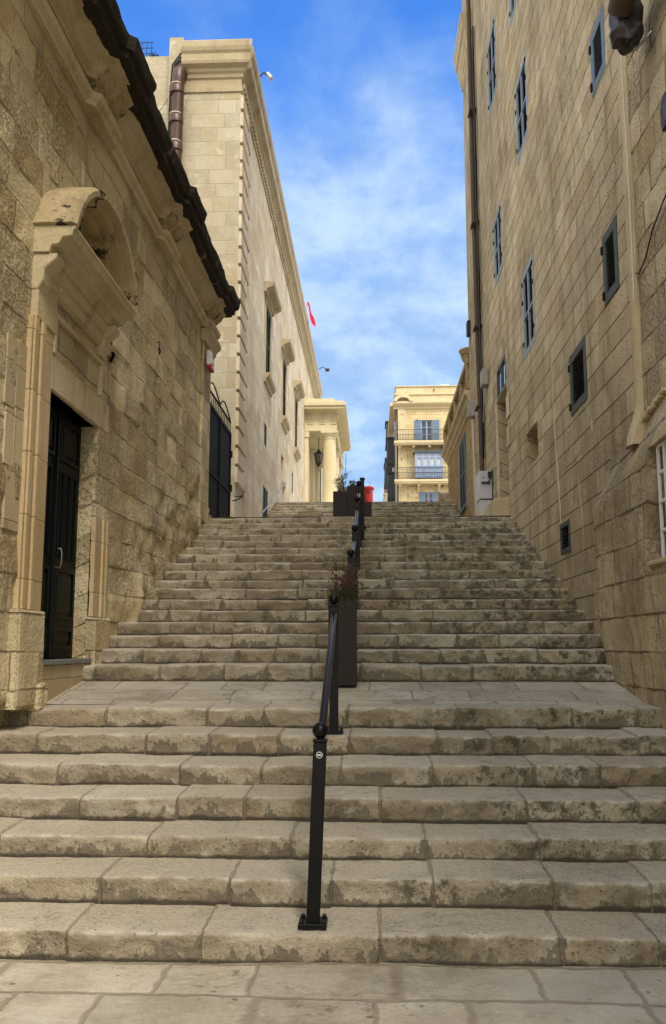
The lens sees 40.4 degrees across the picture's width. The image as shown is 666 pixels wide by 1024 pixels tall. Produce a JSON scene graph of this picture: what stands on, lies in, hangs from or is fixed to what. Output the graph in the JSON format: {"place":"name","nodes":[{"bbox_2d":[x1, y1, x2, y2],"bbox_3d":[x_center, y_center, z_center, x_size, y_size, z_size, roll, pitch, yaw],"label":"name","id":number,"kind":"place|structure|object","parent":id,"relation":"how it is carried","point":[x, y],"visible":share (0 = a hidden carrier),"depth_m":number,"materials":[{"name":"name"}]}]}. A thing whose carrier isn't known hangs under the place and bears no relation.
{"place":"outdoors","nodes":[
{"label":"outdoors","id":0,"kind":"place"},
{"bbox_2d":[116,0,468,501],"label":"sky","id":1,"kind":"structure","parent":0,"point":[363,99],"materials":[{"name":"blue"}]},
{"bbox_2d":[0,959,665,1023],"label":"street","id":2,"kind":"structure","parent":0,"point":[50,992],"depth_m":4.08,"materials":[{"name":"beige stone"}]},
{"bbox_2d":[0,703,665,967],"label":"stairs","id":3,"kind":"structure","parent":2,"relation":"on","point":[494,835],"depth_m":5.46,"materials":[{"name":"stone"}]},
{"bbox_2d":[298,594,343,929],"bbox_3d":[-0.047,1.374,5.860,0.154,1.810,2.404,0,-8,2],"label":"handrail","id":4,"kind":"object","parent":3,"relation":"on","point":[312,919],"visible":1,"depth_m":4.69,"materials":[{"name":"black metal"}]},
{"bbox_2d":[47,681,644,704],"bbox_3d":[-0.009,1.626,8.204,5.950,0.172,1.110,0,-8,2],"label":"landing","id":5,"kind":"object","parent":3,"relation":"on","point":[266,692],"visible":0.8,"depth_m":8.12,"materials":[{"name":"beige stone"}]},
{"bbox_2d":[328,601,356,684],"bbox_3d":[0.093,1.234,8.536,0.262,0.775,0.262,0,-8,2],"label":"planter","id":6,"kind":"object","parent":5,"relation":"on","point":[347,645],"visible":0.69,"depth_m":8.40,"materials":[{"name":"metal"}]},
{"bbox_2d":[325,554,368,608],"bbox_3d":[0.135,0.668,8.642,0.434,0.531,0.437,0,-8,2],"label":"dry shrub","id":7,"kind":"object","parent":6,"relation":"on","point":[345,592],"visible":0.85,"depth_m":8.57,"materials":[{"name":"brown plant"}]},
{"bbox_2d":[82,517,614,681],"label":"stairs","id":8,"kind":"structure","parent":5,"relation":"on","point":[463,599],"depth_m":10.52,"materials":[{"name":"stone"}]},
{"bbox_2d":[208,382,232,518],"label":"metal gate","id":9,"kind":"structure","parent":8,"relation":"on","point":[220,485],"depth_m":17.03,"materials":[{"name":"black iron"}]},
{"bbox_2d":[347,477,366,649],"bbox_3d":[0.323,0.434,12.074,0.190,2.772,5.327,-1,-8,3],"label":"handrail","id":10,"kind":"object","parent":8,"relation":"on","point":[358,527],"visible":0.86,"depth_m":12.32,"materials":[{"name":"black metal"}]},
{"bbox_2d":[212,515,510,518],"bbox_3d":[0.529,0.465,18.465,5.750,0.008,5.320,0,-8,2],"label":"landing","id":11,"kind":"object","parent":8,"relation":"on","point":[335,516],"visible":0.01,"depth_m":15.86,"materials":[{"name":"beige stone"}]},
{"bbox_2d":[333,491,346,516],"bbox_3d":[0.138,-0.031,17.604,0.265,0.710,0.265,0,-8,2],"label":"planter","id":12,"kind":"object","parent":11,"relation":"on","point":[339,503],"visible":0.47,"depth_m":17.49,"materials":[{"name":"metal"}]},
{"bbox_2d":[333,470,348,490],"bbox_3d":[0.166,-0.545,17.668,0.322,0.551,0.423,4,-10,-28],"label":"bare shrub","id":13,"kind":"object","parent":12,"relation":"in","point":[341,486],"visible":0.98,"depth_m":17.64,"materials":[{"name":"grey plant"}]},
{"bbox_2d":[347,486,356,516],"bbox_3d":[0.398,-0.087,17.601,0.240,0.820,0.240,0,-8,2],"label":"planter","id":14,"kind":"object","parent":11,"relation":"on","point":[351,493],"visible":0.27,"depth_m":17.50,"materials":[{"name":"metal"}]},
{"bbox_2d":[348,479,356,485],"bbox_3d":[0.437,-0.520,17.604,0.330,0.266,0.241,0,-8,2],"label":"shrub","id":15,"kind":"object","parent":14,"relation":"in","point":[350,482],"visible":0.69,"depth_m":17.60,"materials":[{"name":"green plant"}]},
{"bbox_2d":[267,501,461,516],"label":"stairs","id":16,"kind":"structure","parent":11,"relation":"on","point":[310,509],"depth_m":25.41,"materials":[{"name":"stone"}]},
{"bbox_2d":[364,502,371,515],"bbox_3d":[0.630,0.051,17.267,0.220,0.450,0.220,0,-8,2],"label":"planter","id":17,"kind":"object","parent":11,"relation":"on","point":[367,508],"visible":0.3,"depth_m":17.17,"materials":[{"name":"metal"}]},
{"bbox_2d":[355,481,370,501],"bbox_3d":[0.593,-0.325,17.330,0.300,0.534,0.267,1,-9,-9],"label":"sparse shrub","id":18,"kind":"object","parent":17,"relation":"in","point":[365,494],"visible":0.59,"depth_m":17.33,"materials":[{"name":"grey plant"}]},
{"bbox_2d":[276,501,446,502],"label":"street","id":19,"kind":"structure","parent":0,"point":[331,502],"depth_m":26.85,"materials":[{"name":"beige stone"}]},
{"bbox_2d":[145,37,350,516],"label":"tall stone building","id":20,"kind":"structure","parent":19,"relation":"on","point":[265,380],"depth_m":21.76,"materials":[{"name":"stone"}]},
{"bbox_2d":[140,41,153,56],"bbox_3d":[-4.310,-10.448,20.678,0.410,0.620,0.019,0,-8,2],"label":"roof antenna","id":21,"kind":"object","parent":20,"relation":"attached to","point":[146,48],"visible":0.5,"depth_m":20.70,"materials":[{"name":"grey metal"}]},
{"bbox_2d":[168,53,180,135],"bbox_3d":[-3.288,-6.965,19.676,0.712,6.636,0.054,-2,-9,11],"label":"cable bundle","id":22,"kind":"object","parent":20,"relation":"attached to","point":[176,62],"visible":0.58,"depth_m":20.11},
{"bbox_2d":[168,65,186,162],"bbox_3d":[-3.419,-6.590,19.531,0.350,6.652,0.381,0,-8,2],"label":"drainpipe","id":23,"kind":"object","parent":20,"relation":"attached to","point":[176,94],"visible":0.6,"depth_m":19.73,"materials":[{"name":"metal"}]},
{"bbox_2d":[264,424,266,445],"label":"small window","id":24,"kind":"structure","parent":20,"relation":"in","point":[265,428],"depth_m":24.55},
{"bbox_2d":[263,487,267,516],"bbox_3d":[-1.855,0.020,24.136,0.080,1.360,1.190,0,-8,2],"label":"cellar door","id":25,"kind":"structure","parent":20,"relation":"in","point":[265,494],"depth_m":24.45,"materials":[{"name":"grey metal"}]},
{"bbox_2d":[260,72,272,81],"bbox_3d":[-1.600,-10.337,21.502,0.336,0.167,0.180,0,-8,2],"label":"floodlight","id":26,"kind":"object","parent":20,"relation":"attached to","point":[269,76],"visible":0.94,"depth_m":21.44,"materials":[{"name":"grey metal"}]},
{"bbox_2d":[264,281,281,397],"bbox_3d":[-1.704,-4.691,24.952,0.387,2.719,1.940,0,-8,2],"label":"window","id":27,"kind":"structure","parent":20,"relation":"in","point":[272,301],"depth_m":24.87,"materials":[{"name":"beige glass"}]},
{"bbox_2d":[262,482,285,514],"bbox_3d":[-1.675,-0.439,25.840,0.118,1.948,6.024,0,-8,2],"label":"wall handrail","id":28,"kind":"object","parent":20,"relation":"attached to","point":[273,498],"depth_m":25.17,"materials":[{"name":"silver metal"}]},
{"bbox_2d":[281,338,294,434],"bbox_3d":[-1.505,-4.027,29.449,0.387,2.719,1.940,0,-8,2],"label":"window","id":29,"kind":"structure","parent":20,"relation":"in","point":[288,356],"depth_m":29.39,"materials":[{"name":"beige stone"}]},
{"bbox_2d":[293,380,304,461],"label":"window","id":30,"kind":"structure","parent":20,"relation":"in","point":[299,393],"depth_m":33.87,"materials":[{"name":"beige stone"}]},
{"bbox_2d":[305,302,315,326],"bbox_3d":[-1.034,-8.085,37.143,0.642,1.059,0.455,0,-8,2],"label":"flag","id":31,"kind":"object","parent":20,"relation":"attached to","point":[311,317],"visible":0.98,"depth_m":37.15,"materials":[{"name":"red fabric"}]},
{"bbox_2d":[314,437,322,467],"bbox_3d":[-0.626,-2.596,39.468,0.440,1.340,0.381,0,-8,2],"label":"hanging lantern","id":32,"kind":"object","parent":20,"relation":"hanging from","point":[318,455],"visible":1,"depth_m":39.36,"materials":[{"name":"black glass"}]},
{"bbox_2d":[319,468,320,501],"bbox_3d":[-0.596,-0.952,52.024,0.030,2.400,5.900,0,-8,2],"label":"pole","id":33,"kind":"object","parent":20,"relation":"in","point":[320,468],"depth_m":49.67,"materials":[{"name":"grey metal"}]},
{"bbox_2d":[344,453,346,490],"bbox_3d":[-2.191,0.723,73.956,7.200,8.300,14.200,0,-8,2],"label":"pole","id":34,"kind":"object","parent":19,"relation":"on","point":[345,488],"depth_m":67.51,"materials":[{"name":"metal"}]},
{"bbox_2d":[364,486,373,501],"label":"pillar box","id":35,"kind":"object","parent":19,"relation":"on","point":[370,493],"visible":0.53,"depth_m":40.34,"materials":[{"name":"red metal"}]},
{"bbox_2d":[365,494,370,501],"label":"door","id":36,"kind":"structure","parent":35,"relation":"in","point":[369,497],"depth_m":40.28,"materials":[{"name":"red metal"}]},
{"bbox_2d":[383,493,387,501],"bbox_3d":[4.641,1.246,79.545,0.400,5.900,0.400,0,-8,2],"label":"stone bollard","id":37,"kind":"object","parent":19,"relation":"on","point":[385,495],"visible":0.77,"depth_m":79.77,"materials":[{"name":"beige stone"}]},
{"bbox_2d":[383,384,456,501],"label":"balcony building","id":38,"kind":"structure","parent":19,"relation":"on","point":[415,467],"depth_m":81.58,"materials":[{"name":"stone"}]},
{"bbox_2d":[414,418,438,439],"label":"window","id":39,"kind":"structure","parent":38,"relation":"in","point":[424,423],"depth_m":81.70,"materials":[{"name":"blue wood"}]},
{"bbox_2d":[419,490,437,500],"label":"window","id":40,"kind":"structure","parent":38,"relation":"in","point":[427,495],"depth_m":80.79,"materials":[{"name":"blue wood"}]},
{"bbox_2d":[438,490,453,501],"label":"ramp wall","id":41,"kind":"structure","parent":19,"relation":"on","point":[443,495],"depth_m":28.56,"materials":[{"name":"beige stone"}]},
{"bbox_2d":[441,347,472,515],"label":"balustraded house","id":42,"kind":"structure","parent":19,"relation":"on","point":[456,454],"depth_m":23.82,"materials":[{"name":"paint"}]},
{"label":"ground","id":43,"kind":"structure","parent":0,"visible":0},
{"bbox_2d":[0,0,240,727],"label":"stone building","id":44,"kind":"structure","parent":43,"relation":"on","point":[105,240],"depth_m":9.03,"materials":[{"name":"rough limestone"},{"name":"dark roof tile"},{"name":"dark green paint"}]},
{"bbox_2d":[41,404,81,658],"bbox_3d":[-2.628,0.185,8.498,0.129,2.400,1.460,0,-8,2],"label":"door","id":45,"kind":"structure","parent":44,"relation":"in","point":[64,443],"depth_m":8.69,"materials":[{"name":"green paint"}]},
{"bbox_2d":[109,342,114,362],"bbox_3d":[-2.384,-1.723,9.730,0.095,0.245,0.080,0,-8,2],"label":"iron hook","id":46,"kind":"object","parent":44,"relation":"attached to","point":[112,356],"visible":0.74,"depth_m":9.71,"materials":[{"name":"black metal"}]},
{"bbox_2d":[206,350,214,372],"bbox_3d":[-2.079,-2.563,15.386,0.104,0.330,0.280,0,-8,2],"label":"alarm box","id":47,"kind":"object","parent":44,"relation":"attached to","point":[210,359],"visible":1,"depth_m":15.28,"materials":[{"name":"white plastic"}]},
{"bbox_2d":[454,0,665,728],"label":"stone building","id":48,"kind":"structure","parent":43,"relation":"on","point":[573,339],"depth_m":10.51,"materials":[{"name":"beige stone"}]},
{"bbox_2d":[466,320,470,336],"bbox_3d":[3.226,-4.322,21.365,0.151,0.340,0.250,0,-8,2],"label":"wall lamp","id":49,"kind":"object","parent":48,"relation":"attached to","point":[468,329],"visible":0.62,"depth_m":21.25,"materials":[{"name":"black metal"}]},
{"bbox_2d":[467,400,474,418],"bbox_3d":[3.174,-2.346,20.716,0.165,0.440,0.540,0,-8,2],"label":"junction box","id":50,"kind":"object","parent":48,"relation":"attached to","point":[470,409],"visible":0.87,"depth_m":20.46,"materials":[{"name":"grey plastic"}]},
{"bbox_2d":[471,418,476,515],"bbox_3d":[3.184,-1.011,20.339,0.073,2.953,0.257,1,-8,-5],"label":"conduit","id":51,"kind":"object","parent":48,"relation":"attached to","point":[473,446],"visible":0.74,"depth_m":20.35,"materials":[{"name":"metal"}]},
{"bbox_2d":[466,0,484,470],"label":"wall downpipe","id":52,"kind":"object","parent":48,"relation":"attached to","point":[474,228],"depth_m":20.09,"materials":[{"name":"metal"}]},
{"bbox_2d":[480,368,487,422],"bbox_3d":[3.132,-2.417,18.840,0.124,1.008,0.607,0,-8,2],"label":"meter box","id":53,"kind":"object","parent":48,"relation":"attached to","point":[483,378],"visible":1,"depth_m":18.67,"materials":[{"name":"grey plastic"}]},
{"bbox_2d":[476,469,493,514],"bbox_3d":[3.058,-0.317,18.271,0.270,0.970,0.710,0,-8,2],"label":"utility cabinet","id":54,"kind":"object","parent":48,"relation":"attached to","point":[484,490],"visible":0.9,"depth_m":18.00,"materials":[{"name":"grey metal"}]},
{"bbox_2d":[487,17,496,117],"bbox_3d":[3.144,-8.726,17.795,0.090,1.510,1.100,0,-8,2],"label":"window","id":55,"kind":"structure","parent":48,"relation":"in","point":[491,50],"depth_m":17.83,"materials":[{"name":"grey paint"}]},
{"bbox_2d":[493,200,502,286],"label":"window","id":56,"kind":"structure","parent":48,"relation":"in","point":[497,226],"depth_m":17.12,"materials":[{"name":"grey paint"}]},
{"bbox_2d":[496,354,505,399],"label":"transom window","id":57,"kind":"structure","parent":48,"relation":"in","point":[501,372],"depth_m":16.74,"materials":[{"name":"grey glass"}]},
{"bbox_2d":[506,393,509,418],"bbox_3d":[3.059,-1.852,15.852,0.022,0.400,0.300,0,-8,2],"label":"number plate","id":58,"kind":"object","parent":48,"relation":"attached to","point":[507,406],"visible":1,"depth_m":15.81,"materials":[{"name":"beige stone"}]},
{"bbox_2d":[506,426,509,446],"bbox_3d":[3.055,-1.322,15.814,0.031,0.340,0.180,0,-8,2],"label":"intercom","id":59,"kind":"object","parent":48,"relation":"attached to","point":[508,436],"visible":1,"depth_m":15.74,"materials":[{"name":"beige plastic"}]},
{"bbox_2d":[509,0,516,27],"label":"window","id":60,"kind":"structure","parent":48,"relation":"in","point":[512,2],"depth_m":15.33,"materials":[{"name":"grey paint"}]},
{"bbox_2d":[514,50,527,165],"bbox_3d":[3.009,-6.372,14.337,0.090,1.340,1.020,0,-8,2],"label":"window","id":61,"kind":"structure","parent":48,"relation":"in","point":[520,96],"depth_m":14.37,"materials":[{"name":"grey paint"}]},
{"bbox_2d":[521,253,534,359],"bbox_3d":[3.007,-3.117,13.825,0.090,1.350,0.960,0,-8,2],"label":"window","id":62,"kind":"structure","parent":48,"relation":"in","point":[527,285],"depth_m":13.85,"materials":[{"name":"grey paint"}]},
{"bbox_2d":[567,335,587,416],"bbox_3d":[2.872,-1.564,10.516,0.103,0.730,0.840,0,-8,2],"label":"louvred window","id":63,"kind":"structure","parent":48,"relation":"in","point":[578,356],"depth_m":10.58,"materials":[{"name":"green wood"}]},
{"bbox_2d":[588,4,605,97],"bbox_3d":[2.808,-4.826,9.513,0.103,0.690,0.560,0,-8,2],"label":"louvred window","id":64,"kind":"structure","parent":48,"relation":"in","point":[596,50],"depth_m":9.53,"materials":[{"name":"grey wood"}]},
{"bbox_2d":[600,215,619,306],"bbox_3d":[2.803,-2.501,9.064,0.103,0.740,0.550,0,-8,2],"label":"louvred window","id":65,"kind":"structure","parent":48,"relation":"in","point":[609,238],"depth_m":9.11,"materials":[{"name":"green wood"}]},
{"bbox_2d":[621,55,634,300],"bbox_3d":[2.691,-9.009,9.145,0.014,14.400,0.036,0,-8,2],"label":"white wall cable","id":66,"kind":"object","parent":48,"relation":"attached to","point":[628,179],"depth_m":8.25,"materials":[{"name":"white plastic"}]},
{"bbox_2d":[607,0,651,55],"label":"spout pipe","id":67,"kind":"object","parent":48,"relation":"attached to","point":[626,26],"visible":1,"depth_m":7.64,"materials":[{"name":"metal"}]},
{"bbox_2d":[635,194,665,274],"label":"dark wall cable","id":68,"kind":"object","parent":48,"relation":"attached to","point":[651,235],"depth_m":7.64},
{"bbox_2d":[646,439,665,566],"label":"barred window","id":69,"kind":"structure","parent":48,"relation":"in","point":[661,560],"depth_m":7.09,"materials":[{"name":"white glass"}]},
{"bbox_2d":[660,90,665,131],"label":"wall lamp","id":70,"kind":"object","parent":48,"relation":"attached to","point":[663,113],"visible":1,"depth_m":7.04,"materials":[{"name":"grey glass"}]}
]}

